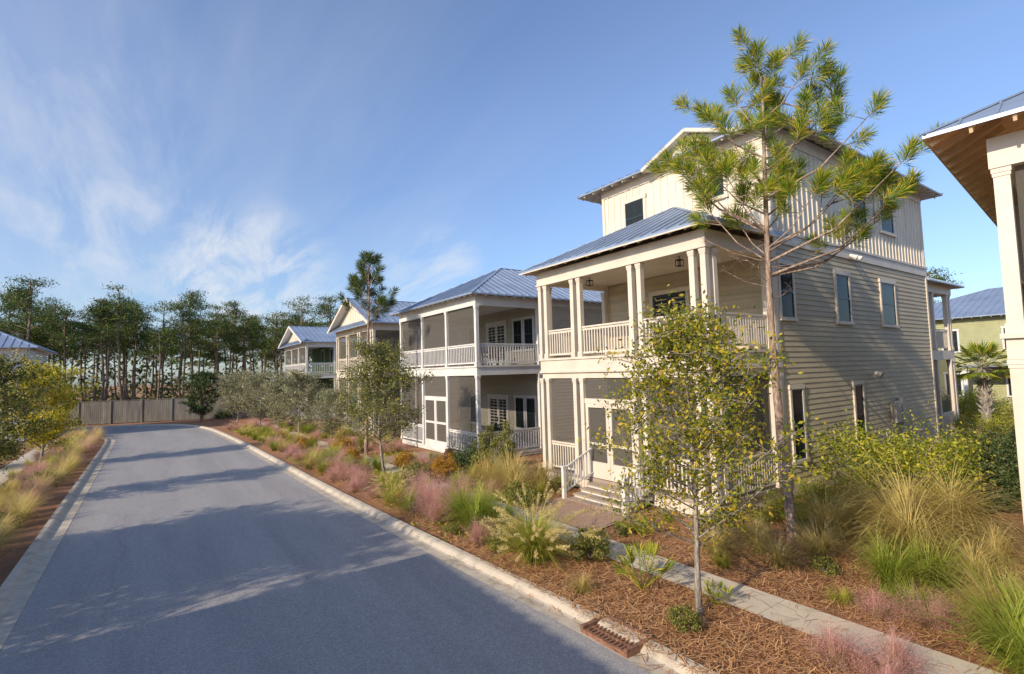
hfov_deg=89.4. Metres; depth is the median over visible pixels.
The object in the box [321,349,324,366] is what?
window
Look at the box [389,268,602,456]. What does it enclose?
house
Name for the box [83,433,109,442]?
grass clump
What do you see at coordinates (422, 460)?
grass clump
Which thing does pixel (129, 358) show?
pine tree
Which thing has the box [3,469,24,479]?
grass clump
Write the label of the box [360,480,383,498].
grass clump
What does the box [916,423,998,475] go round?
shrub
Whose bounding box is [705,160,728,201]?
window
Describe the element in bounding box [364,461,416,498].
grass clump
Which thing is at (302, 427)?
grass clump
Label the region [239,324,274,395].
pine tree
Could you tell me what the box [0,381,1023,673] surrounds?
ground
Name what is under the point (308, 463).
grass clump
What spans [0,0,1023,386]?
sky
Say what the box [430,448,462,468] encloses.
shrub
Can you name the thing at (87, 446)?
grass clump
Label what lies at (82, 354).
pine tree
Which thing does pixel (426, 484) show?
grass clump
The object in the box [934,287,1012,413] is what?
house
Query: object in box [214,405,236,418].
shrub
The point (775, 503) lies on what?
shrub
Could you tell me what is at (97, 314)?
pine tree
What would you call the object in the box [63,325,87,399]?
pine tree
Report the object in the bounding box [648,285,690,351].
door
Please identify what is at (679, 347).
oak tree
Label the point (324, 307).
pine tree
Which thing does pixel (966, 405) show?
shrub
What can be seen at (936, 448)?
shrub
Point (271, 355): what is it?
pine tree
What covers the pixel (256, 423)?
grass clump
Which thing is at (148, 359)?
pine tree
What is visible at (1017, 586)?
grass clump
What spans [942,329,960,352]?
window
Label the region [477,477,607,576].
grass clump
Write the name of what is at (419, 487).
grass clump
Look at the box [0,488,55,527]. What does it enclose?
grass clump
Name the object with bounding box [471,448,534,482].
grass clump
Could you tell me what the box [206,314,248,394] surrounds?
pine tree
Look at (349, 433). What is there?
grass clump
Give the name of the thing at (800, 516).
grass clump
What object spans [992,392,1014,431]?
shrub
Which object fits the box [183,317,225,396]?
pine tree
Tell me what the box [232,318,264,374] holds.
pine tree
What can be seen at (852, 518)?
grass clump
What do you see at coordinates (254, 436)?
grass clump
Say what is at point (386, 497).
grass clump
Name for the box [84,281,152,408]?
pine tree
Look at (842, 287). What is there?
window
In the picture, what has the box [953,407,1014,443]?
shrub
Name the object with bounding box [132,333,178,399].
pine tree
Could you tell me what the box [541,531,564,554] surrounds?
grass clump
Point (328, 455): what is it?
grass clump
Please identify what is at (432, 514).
grass clump
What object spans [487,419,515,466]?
shrub
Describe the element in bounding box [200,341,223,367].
pine tree
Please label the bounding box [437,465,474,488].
grass clump
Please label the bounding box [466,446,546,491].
grass clump
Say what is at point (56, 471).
grass clump
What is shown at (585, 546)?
shrub
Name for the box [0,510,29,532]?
grass clump
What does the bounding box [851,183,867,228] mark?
window
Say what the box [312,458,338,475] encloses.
grass clump
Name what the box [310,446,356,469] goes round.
grass clump
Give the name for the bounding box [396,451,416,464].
grass clump
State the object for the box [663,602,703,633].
shrub
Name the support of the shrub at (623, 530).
on the ground at (36, 527)
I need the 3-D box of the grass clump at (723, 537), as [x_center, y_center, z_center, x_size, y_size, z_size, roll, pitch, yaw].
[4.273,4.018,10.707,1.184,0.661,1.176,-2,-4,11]
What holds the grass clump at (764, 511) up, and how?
on the ground at (36, 527)
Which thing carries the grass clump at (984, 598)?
on the ground at (36, 527)
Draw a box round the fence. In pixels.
[45,396,283,425]
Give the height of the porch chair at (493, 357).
1.004 m
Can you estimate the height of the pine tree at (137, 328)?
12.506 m
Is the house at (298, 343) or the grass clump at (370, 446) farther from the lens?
the house at (298, 343)
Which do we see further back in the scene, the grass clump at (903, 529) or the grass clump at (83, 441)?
the grass clump at (83, 441)
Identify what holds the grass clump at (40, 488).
on the ground at (36, 527)
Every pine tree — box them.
[0,275,68,341]
[0,290,44,338]
[0,299,62,344]
[0,305,24,338]
[0,320,22,335]
[18,328,68,362]
[20,295,80,395]
[21,299,75,403]
[30,307,86,389]
[47,330,93,369]
[49,323,90,401]
[61,319,107,400]
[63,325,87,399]
[65,297,130,401]
[66,311,139,400]
[66,322,104,400]
[69,298,120,400]
[73,314,121,398]
[75,342,107,392]
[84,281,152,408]
[98,338,130,399]
[107,306,160,400]
[109,298,147,403]
[109,316,151,401]
[116,336,142,390]
[126,326,184,399]
[127,300,161,400]
[129,329,159,397]
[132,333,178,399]
[135,299,186,399]
[136,347,165,397]
[141,319,183,397]
[154,338,189,397]
[157,301,209,398]
[158,288,212,391]
[167,334,204,398]
[168,319,208,366]
[171,330,196,405]
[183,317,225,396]
[183,342,209,366]
[193,302,232,395]
[194,302,243,396]
[194,340,212,397]
[200,335,229,386]
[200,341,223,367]
[204,320,236,391]
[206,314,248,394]
[220,299,255,394]
[225,317,272,370]
[225,339,251,390]
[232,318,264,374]
[233,315,260,371]
[239,313,263,372]
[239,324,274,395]
[246,329,271,395]
[251,347,273,364]
[252,310,294,378]
[257,327,284,383]
[263,327,285,374]
[263,328,283,373]
[266,349,282,381]
[269,294,329,335]
[277,307,316,340]
[309,294,338,326]
[336,250,399,454]
[643,22,948,540]
[926,266,963,302]
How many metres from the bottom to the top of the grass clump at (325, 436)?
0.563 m
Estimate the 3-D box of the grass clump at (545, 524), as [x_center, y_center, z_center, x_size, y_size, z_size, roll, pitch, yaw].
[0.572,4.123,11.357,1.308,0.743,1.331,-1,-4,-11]
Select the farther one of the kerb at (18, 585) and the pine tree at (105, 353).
the pine tree at (105, 353)
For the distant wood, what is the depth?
86.77 m
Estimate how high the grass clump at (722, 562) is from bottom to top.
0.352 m
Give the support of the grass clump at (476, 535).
on the ground at (36, 527)
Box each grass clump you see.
[0,469,35,487]
[0,475,24,496]
[0,478,24,492]
[0,485,19,507]
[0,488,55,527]
[0,508,31,553]
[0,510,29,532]
[0,511,35,547]
[0,521,32,560]
[1,490,42,519]
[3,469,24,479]
[3,482,54,512]
[5,480,51,508]
[12,459,49,476]
[13,473,67,499]
[15,457,37,469]
[15,460,63,475]
[15,468,60,492]
[16,473,65,499]
[19,468,46,478]
[25,451,61,465]
[27,448,48,457]
[28,448,62,463]
[29,463,77,486]
[31,449,62,466]
[31,454,56,468]
[35,449,59,458]
[35,459,73,479]
[37,461,73,482]
[47,443,69,454]
[48,450,83,474]
[51,447,87,459]
[52,437,73,453]
[54,448,85,466]
[56,446,87,455]
[56,454,84,470]
[58,440,87,456]
[63,449,89,462]
[68,440,90,455]
[69,429,86,439]
[71,427,91,436]
[71,436,98,448]
[72,439,101,453]
[75,433,102,446]
[82,426,102,437]
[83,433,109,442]
[239,420,263,436]
[243,417,255,427]
[247,429,259,439]
[251,417,265,426]
[258,418,271,427]
[258,434,269,443]
[260,424,273,433]
[260,432,286,447]
[265,429,278,438]
[268,435,283,450]
[272,437,290,451]
[277,424,295,438]
[278,447,295,457]
[281,441,304,451]
[285,429,302,443]
[287,447,308,461]
[288,449,322,469]
[292,424,311,432]
[297,440,327,456]
[300,423,314,433]
[302,435,324,446]
[302,447,323,460]
[303,430,324,439]
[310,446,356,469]
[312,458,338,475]
[314,448,333,464]
[316,445,348,467]
[318,429,327,438]
[320,465,352,483]
[323,452,356,477]
[325,437,336,448]
[326,442,345,455]
[331,451,360,472]
[333,423,353,435]
[333,429,347,438]
[335,459,373,482]
[343,430,359,445]
[343,464,372,486]
[343,474,371,492]
[346,427,356,436]
[353,433,370,447]
[357,459,370,469]
[358,452,371,467]
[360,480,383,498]
[362,439,376,450]
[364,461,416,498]
[365,451,392,470]
[366,469,394,487]
[372,430,404,448]
[374,438,398,454]
[379,470,397,488]
[380,480,422,515]
[380,481,410,508]
[389,463,407,477]
[389,470,454,510]
[390,440,412,452]
[394,471,458,520]
[395,465,438,489]
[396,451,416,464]
[401,451,434,467]
[408,476,439,495]
[410,488,465,529]
[427,478,497,528]
[428,448,442,460]
[428,467,483,502]
[432,475,512,534]
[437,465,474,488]
[438,490,466,518]
[459,461,480,482]
[462,481,512,522]
[462,515,497,549]
[465,449,507,486]
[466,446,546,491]
[470,493,527,528]
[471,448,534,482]
[477,471,504,495]
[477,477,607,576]
[484,466,547,499]
[489,513,523,546]
[514,454,573,490]
[519,507,562,541]
[524,479,551,496]
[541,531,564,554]
[561,571,597,597]
[620,509,651,536]
[660,508,678,523]
[682,521,757,562]
[700,520,744,554]
[707,549,732,569]
[726,512,779,543]
[732,516,789,558]
[745,504,776,524]
[751,529,823,575]
[778,508,863,563]
[782,505,815,528]
[784,481,883,545]
[787,612,880,673]
[797,437,1021,570]
[820,585,861,609]
[823,614,960,673]
[824,644,925,673]
[827,487,865,523]
[836,518,956,609]
[839,479,1013,597]
[845,451,1023,564]
[846,583,917,627]
[865,528,1011,602]
[868,571,954,622]
[882,582,968,645]
[888,551,1023,673]
[925,530,1023,597]
[931,553,1023,628]
[949,560,1023,635]
[950,592,1023,673]
[952,520,1023,573]
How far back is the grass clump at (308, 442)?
27.04 m
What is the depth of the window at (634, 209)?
18.79 m
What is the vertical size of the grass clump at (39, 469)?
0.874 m
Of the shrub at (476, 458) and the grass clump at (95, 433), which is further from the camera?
the grass clump at (95, 433)
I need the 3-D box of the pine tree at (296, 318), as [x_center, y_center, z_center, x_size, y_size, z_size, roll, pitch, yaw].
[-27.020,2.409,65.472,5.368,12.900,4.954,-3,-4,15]
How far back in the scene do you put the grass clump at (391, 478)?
16.70 m
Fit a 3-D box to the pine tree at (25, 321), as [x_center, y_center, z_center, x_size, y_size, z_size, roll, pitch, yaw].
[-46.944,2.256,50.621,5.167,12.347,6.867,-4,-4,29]
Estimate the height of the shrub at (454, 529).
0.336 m
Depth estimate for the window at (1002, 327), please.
33.97 m
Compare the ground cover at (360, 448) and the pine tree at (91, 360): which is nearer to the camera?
the ground cover at (360, 448)
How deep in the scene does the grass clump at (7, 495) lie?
15.89 m
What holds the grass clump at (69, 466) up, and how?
on the ground at (36, 527)
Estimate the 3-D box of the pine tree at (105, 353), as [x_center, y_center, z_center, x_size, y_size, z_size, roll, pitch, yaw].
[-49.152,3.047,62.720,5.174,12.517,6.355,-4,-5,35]
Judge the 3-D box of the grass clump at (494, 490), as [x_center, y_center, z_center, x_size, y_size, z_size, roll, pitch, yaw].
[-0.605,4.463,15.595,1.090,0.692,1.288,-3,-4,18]
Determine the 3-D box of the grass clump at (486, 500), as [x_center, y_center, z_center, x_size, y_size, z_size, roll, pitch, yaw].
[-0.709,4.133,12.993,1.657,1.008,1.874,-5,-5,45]
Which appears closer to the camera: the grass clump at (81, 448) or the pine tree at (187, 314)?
the grass clump at (81, 448)
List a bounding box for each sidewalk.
[0,439,57,484]
[261,422,1000,673]
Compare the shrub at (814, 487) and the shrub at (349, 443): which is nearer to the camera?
the shrub at (814, 487)
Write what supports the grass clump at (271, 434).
on the ground at (36, 527)
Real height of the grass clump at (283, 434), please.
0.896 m
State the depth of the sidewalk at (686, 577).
7.85 m
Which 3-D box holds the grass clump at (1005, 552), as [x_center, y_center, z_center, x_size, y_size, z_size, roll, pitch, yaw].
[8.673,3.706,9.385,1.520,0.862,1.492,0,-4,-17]
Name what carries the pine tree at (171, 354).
on the ground at (36, 527)
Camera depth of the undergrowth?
59.19 m
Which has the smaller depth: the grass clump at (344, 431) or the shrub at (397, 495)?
the shrub at (397, 495)
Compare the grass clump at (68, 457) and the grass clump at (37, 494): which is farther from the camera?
the grass clump at (68, 457)
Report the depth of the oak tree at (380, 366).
19.26 m
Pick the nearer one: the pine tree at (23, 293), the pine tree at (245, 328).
the pine tree at (23, 293)
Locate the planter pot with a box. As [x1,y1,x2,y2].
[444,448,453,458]
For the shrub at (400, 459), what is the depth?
20.86 m
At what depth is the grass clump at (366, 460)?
21.29 m
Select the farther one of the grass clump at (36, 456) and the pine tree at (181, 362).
the pine tree at (181, 362)
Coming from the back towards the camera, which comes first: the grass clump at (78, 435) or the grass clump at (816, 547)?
the grass clump at (78, 435)
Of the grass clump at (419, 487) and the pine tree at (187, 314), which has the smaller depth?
the grass clump at (419, 487)
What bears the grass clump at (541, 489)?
on the ground at (36, 527)
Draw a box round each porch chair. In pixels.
[481,346,498,365]
[484,346,498,364]
[489,427,499,448]
[491,424,501,445]
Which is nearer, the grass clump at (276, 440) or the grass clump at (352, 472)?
the grass clump at (352, 472)
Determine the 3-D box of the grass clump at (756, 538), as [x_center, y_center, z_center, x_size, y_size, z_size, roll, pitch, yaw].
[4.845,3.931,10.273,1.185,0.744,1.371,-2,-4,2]
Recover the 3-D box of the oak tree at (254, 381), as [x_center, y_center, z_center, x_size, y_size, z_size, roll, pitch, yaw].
[-18.300,4.460,37.762,4.375,4.648,4.191,1,-5,-35]
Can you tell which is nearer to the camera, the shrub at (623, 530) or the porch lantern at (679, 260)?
the shrub at (623, 530)
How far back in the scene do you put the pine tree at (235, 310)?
68.27 m
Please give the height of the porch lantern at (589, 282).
0.286 m
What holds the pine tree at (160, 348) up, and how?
on the ground at (36, 527)
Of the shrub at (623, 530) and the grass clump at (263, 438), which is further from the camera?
the grass clump at (263, 438)
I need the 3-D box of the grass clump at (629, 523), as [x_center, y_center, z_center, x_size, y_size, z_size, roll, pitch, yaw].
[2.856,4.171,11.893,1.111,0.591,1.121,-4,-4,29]
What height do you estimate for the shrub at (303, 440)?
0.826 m
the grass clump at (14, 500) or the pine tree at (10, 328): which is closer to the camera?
the grass clump at (14, 500)
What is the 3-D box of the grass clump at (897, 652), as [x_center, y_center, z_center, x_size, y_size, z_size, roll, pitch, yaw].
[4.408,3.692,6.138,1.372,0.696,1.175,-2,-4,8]
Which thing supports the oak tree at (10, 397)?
on the ground at (36, 527)
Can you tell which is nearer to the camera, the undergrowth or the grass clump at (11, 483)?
the grass clump at (11, 483)
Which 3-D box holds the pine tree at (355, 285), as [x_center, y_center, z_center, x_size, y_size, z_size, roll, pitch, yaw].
[-6.727,0.620,24.827,3.009,9.938,2.887,1,-5,-35]
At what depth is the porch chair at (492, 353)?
23.39 m
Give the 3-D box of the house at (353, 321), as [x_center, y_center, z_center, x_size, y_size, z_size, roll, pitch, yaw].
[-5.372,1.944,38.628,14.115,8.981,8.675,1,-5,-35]
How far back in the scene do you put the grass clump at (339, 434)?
30.27 m
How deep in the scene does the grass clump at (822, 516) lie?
11.06 m
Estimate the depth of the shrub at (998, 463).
15.09 m
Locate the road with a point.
(185, 550)
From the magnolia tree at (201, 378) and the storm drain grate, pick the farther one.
the magnolia tree at (201, 378)
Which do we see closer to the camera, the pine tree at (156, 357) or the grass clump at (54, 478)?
the grass clump at (54, 478)
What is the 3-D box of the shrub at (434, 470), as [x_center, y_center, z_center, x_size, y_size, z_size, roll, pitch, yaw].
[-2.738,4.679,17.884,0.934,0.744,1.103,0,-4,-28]
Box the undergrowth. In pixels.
[58,355,312,416]
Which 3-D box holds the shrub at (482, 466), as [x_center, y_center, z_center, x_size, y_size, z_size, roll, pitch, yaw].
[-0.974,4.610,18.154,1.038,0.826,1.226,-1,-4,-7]
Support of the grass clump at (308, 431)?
on the ground at (36, 527)
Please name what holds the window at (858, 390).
in the house at (855, 326)
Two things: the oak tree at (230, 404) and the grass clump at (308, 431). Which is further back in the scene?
the oak tree at (230, 404)
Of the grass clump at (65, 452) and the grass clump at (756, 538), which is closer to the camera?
the grass clump at (756, 538)
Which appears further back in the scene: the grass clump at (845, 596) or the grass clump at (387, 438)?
the grass clump at (387, 438)
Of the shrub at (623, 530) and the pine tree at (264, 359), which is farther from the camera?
the pine tree at (264, 359)
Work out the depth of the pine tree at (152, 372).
76.41 m
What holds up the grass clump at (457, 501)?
on the ground at (36, 527)
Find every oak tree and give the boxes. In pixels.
[0,345,72,473]
[1,355,102,461]
[212,367,271,422]
[230,368,279,426]
[247,380,304,430]
[257,363,325,434]
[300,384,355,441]
[327,330,436,474]
[573,284,838,616]
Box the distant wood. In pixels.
[47,333,311,401]
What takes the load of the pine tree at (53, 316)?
on the ground at (36, 527)
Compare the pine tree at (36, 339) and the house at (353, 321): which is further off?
the pine tree at (36, 339)
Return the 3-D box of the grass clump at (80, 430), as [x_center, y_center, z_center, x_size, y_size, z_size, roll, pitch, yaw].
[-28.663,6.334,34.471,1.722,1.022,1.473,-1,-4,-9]
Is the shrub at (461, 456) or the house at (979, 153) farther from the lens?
the shrub at (461, 456)
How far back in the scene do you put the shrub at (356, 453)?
22.43 m
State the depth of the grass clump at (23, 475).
18.72 m
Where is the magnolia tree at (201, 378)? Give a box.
[178,369,225,421]
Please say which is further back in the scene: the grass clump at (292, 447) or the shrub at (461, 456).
the grass clump at (292, 447)
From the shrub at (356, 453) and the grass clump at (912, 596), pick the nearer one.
the grass clump at (912, 596)
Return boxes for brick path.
[378,451,632,530]
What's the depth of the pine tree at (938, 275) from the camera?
49.50 m
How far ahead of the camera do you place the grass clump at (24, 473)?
19.56 m
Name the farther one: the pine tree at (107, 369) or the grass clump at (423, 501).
the pine tree at (107, 369)
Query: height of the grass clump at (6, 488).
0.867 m
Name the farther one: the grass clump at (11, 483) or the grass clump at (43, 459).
the grass clump at (43, 459)
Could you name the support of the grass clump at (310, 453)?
on the ground at (36, 527)
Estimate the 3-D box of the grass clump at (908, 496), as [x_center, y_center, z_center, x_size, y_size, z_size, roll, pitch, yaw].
[7.779,3.185,10.676,4.015,2.119,4.127,-1,-4,-3]
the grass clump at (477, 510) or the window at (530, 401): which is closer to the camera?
the grass clump at (477, 510)
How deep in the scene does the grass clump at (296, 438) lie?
28.86 m
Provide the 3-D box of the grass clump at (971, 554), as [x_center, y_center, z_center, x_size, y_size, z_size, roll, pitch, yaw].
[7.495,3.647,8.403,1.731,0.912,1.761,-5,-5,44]
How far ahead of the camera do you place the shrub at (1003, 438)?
17.51 m
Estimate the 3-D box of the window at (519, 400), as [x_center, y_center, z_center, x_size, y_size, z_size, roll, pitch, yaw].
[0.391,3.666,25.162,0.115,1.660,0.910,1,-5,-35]
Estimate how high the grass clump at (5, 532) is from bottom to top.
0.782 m
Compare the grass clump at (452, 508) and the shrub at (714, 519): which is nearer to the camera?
the shrub at (714, 519)
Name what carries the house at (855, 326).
on the ground at (36, 527)
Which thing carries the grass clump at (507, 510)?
on the ground at (36, 527)
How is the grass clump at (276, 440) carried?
on the ground at (36, 527)
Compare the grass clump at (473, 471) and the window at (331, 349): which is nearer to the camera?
the grass clump at (473, 471)
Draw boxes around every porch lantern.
[586,278,592,285]
[675,257,683,266]
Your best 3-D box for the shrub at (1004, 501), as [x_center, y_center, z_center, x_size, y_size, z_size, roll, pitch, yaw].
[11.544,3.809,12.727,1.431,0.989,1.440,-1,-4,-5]
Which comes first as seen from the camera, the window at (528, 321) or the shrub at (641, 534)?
the shrub at (641, 534)
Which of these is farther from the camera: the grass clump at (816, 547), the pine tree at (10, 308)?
the pine tree at (10, 308)
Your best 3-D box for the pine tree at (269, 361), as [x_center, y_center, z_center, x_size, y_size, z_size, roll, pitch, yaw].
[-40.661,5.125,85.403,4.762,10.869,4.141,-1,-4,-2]
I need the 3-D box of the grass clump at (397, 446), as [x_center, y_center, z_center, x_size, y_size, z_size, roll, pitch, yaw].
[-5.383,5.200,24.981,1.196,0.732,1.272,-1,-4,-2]
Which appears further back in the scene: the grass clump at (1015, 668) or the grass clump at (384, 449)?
the grass clump at (384, 449)
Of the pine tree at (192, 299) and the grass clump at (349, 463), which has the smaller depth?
the grass clump at (349, 463)
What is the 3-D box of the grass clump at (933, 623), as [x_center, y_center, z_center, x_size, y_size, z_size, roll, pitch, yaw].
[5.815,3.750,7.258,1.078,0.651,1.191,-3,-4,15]
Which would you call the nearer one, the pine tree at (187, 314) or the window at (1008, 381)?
the window at (1008, 381)
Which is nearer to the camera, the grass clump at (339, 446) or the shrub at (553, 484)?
the shrub at (553, 484)
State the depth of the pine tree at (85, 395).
69.66 m
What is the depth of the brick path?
13.44 m
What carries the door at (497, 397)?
in the house at (452, 334)
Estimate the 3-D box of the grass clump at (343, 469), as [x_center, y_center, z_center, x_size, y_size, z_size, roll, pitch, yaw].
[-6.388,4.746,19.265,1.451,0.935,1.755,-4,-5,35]
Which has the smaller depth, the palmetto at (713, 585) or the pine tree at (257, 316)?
the palmetto at (713, 585)
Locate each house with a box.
[0,331,57,440]
[278,326,336,419]
[327,298,416,435]
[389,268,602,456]
[519,110,964,518]
[919,90,1023,520]
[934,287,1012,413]
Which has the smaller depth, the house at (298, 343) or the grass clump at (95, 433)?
the grass clump at (95, 433)
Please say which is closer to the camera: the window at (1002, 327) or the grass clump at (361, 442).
the grass clump at (361, 442)
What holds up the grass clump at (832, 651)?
on the ground at (36, 527)
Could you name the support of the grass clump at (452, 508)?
on the ground at (36, 527)
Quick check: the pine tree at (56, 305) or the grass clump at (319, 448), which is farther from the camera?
the pine tree at (56, 305)
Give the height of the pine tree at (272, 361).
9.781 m
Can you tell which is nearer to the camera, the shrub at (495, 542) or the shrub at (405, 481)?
the shrub at (495, 542)
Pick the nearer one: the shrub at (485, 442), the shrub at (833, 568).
the shrub at (833, 568)
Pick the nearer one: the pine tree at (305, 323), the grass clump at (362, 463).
the grass clump at (362, 463)
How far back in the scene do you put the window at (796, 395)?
14.72 m
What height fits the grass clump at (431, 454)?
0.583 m
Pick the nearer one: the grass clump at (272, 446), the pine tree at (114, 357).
the grass clump at (272, 446)
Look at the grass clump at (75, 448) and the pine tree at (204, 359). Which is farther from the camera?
the pine tree at (204, 359)
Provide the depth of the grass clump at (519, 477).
15.19 m
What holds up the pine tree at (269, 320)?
on the ground at (36, 527)
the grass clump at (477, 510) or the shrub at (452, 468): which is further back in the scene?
the shrub at (452, 468)
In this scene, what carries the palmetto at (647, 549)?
on the ground at (36, 527)
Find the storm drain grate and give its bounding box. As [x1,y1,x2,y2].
[580,614,653,657]
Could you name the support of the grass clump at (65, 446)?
on the ground at (36, 527)
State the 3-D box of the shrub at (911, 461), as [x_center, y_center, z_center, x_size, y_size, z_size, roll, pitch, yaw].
[9.700,3.023,13.074,4.080,2.767,4.048,1,-5,-35]
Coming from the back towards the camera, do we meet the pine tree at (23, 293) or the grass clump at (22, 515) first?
the pine tree at (23, 293)
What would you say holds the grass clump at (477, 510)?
on the ground at (36, 527)
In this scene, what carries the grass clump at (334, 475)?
on the ground at (36, 527)
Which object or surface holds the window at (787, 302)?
in the house at (855, 326)
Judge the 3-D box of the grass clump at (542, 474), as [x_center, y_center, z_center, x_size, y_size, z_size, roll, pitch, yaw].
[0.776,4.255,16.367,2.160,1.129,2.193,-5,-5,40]
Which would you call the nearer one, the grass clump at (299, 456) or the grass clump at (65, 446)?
the grass clump at (299, 456)
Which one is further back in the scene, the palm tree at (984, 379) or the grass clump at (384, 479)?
the palm tree at (984, 379)
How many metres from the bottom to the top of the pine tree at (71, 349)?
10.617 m
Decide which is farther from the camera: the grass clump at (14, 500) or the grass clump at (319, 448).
the grass clump at (319, 448)
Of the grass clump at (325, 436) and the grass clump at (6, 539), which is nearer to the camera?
the grass clump at (6, 539)
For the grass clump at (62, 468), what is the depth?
20.44 m
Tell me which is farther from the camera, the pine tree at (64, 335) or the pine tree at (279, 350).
the pine tree at (279, 350)
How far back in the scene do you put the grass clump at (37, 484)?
17.27 m
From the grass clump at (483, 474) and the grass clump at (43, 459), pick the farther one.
the grass clump at (43, 459)
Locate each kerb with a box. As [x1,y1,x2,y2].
[0,435,114,649]
[55,424,717,673]
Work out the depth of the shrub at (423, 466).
17.90 m
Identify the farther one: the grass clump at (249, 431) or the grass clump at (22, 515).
the grass clump at (249, 431)
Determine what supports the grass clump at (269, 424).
on the ground at (36, 527)
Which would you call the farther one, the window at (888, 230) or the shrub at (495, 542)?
the window at (888, 230)
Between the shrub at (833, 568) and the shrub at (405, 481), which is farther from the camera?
the shrub at (405, 481)
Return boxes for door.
[424,376,446,448]
[485,320,507,364]
[487,394,508,435]
[584,398,635,485]
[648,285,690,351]
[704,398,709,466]
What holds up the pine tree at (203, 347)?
on the ground at (36, 527)
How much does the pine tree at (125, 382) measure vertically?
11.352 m
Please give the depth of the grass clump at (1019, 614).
6.55 m
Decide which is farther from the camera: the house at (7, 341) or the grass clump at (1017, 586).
the house at (7, 341)
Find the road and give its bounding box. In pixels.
[0,426,650,673]
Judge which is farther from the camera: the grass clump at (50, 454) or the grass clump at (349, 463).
the grass clump at (50, 454)
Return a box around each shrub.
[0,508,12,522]
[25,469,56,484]
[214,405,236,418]
[295,436,317,447]
[317,462,336,475]
[330,433,357,450]
[341,445,363,461]
[385,490,406,505]
[392,451,417,468]
[394,474,417,491]
[396,465,426,483]
[400,459,431,478]
[422,463,446,482]
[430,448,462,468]
[430,454,457,475]
[441,521,461,534]
[448,435,481,469]
[467,449,499,468]
[472,423,500,461]
[473,457,493,477]
[482,529,512,552]
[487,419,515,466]
[499,479,532,503]
[518,487,543,507]
[549,474,575,491]
[563,525,614,564]
[611,520,632,537]
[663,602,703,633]
[692,511,732,536]
[761,487,815,522]
[791,470,852,516]
[794,400,1008,515]
[810,554,841,577]
[852,423,982,495]
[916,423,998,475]
[941,421,1017,487]
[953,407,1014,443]
[957,385,1008,420]
[959,474,1021,515]
[961,417,1016,460]
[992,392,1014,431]
[994,454,1021,501]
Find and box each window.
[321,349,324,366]
[330,348,333,365]
[511,317,522,351]
[514,395,525,428]
[522,315,534,350]
[524,395,537,431]
[622,193,646,226]
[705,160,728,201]
[776,259,798,320]
[787,384,810,464]
[832,269,854,324]
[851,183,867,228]
[851,380,868,446]
[876,193,896,237]
[878,278,899,327]
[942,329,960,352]
[956,372,964,395]
[1000,326,1006,350]
[1005,372,1011,396]
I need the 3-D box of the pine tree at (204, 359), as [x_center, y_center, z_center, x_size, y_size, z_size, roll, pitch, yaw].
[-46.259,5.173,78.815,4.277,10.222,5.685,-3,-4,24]
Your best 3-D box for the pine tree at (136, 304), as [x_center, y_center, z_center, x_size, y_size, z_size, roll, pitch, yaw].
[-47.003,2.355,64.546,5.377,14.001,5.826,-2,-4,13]
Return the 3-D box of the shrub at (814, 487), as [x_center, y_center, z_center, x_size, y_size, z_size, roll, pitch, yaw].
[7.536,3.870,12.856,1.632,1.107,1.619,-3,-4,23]
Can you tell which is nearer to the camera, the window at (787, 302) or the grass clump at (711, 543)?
the grass clump at (711, 543)
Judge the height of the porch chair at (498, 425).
1.004 m
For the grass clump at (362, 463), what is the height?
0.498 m
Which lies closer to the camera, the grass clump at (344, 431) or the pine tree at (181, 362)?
the grass clump at (344, 431)
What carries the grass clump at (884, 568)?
on the ground at (36, 527)
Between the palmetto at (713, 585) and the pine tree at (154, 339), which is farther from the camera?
the pine tree at (154, 339)
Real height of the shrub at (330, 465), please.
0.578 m
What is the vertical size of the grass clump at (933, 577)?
0.983 m
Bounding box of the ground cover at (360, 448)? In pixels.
[229,422,531,556]
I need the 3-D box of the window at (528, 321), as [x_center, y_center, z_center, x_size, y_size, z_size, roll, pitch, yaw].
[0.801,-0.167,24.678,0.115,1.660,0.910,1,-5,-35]
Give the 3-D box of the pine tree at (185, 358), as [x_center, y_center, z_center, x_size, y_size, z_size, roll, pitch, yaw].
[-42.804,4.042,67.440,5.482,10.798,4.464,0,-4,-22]
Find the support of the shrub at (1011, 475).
on the ground at (36, 527)
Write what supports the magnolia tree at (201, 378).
on the ground at (36, 527)
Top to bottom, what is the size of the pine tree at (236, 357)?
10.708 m
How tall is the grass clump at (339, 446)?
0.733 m
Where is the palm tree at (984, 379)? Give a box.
[955,341,1009,432]
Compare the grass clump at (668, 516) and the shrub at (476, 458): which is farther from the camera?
the shrub at (476, 458)
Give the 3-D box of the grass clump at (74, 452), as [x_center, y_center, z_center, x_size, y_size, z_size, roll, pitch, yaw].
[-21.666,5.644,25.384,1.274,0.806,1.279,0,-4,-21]
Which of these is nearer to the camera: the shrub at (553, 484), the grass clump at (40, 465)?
the shrub at (553, 484)
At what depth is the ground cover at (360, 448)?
19.28 m
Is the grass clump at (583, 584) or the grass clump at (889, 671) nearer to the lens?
the grass clump at (889, 671)
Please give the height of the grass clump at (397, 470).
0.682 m
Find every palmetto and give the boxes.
[610,539,680,590]
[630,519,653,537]
[702,579,733,605]
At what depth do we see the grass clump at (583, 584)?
8.66 m
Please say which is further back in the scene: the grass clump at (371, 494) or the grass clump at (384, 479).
the grass clump at (384, 479)

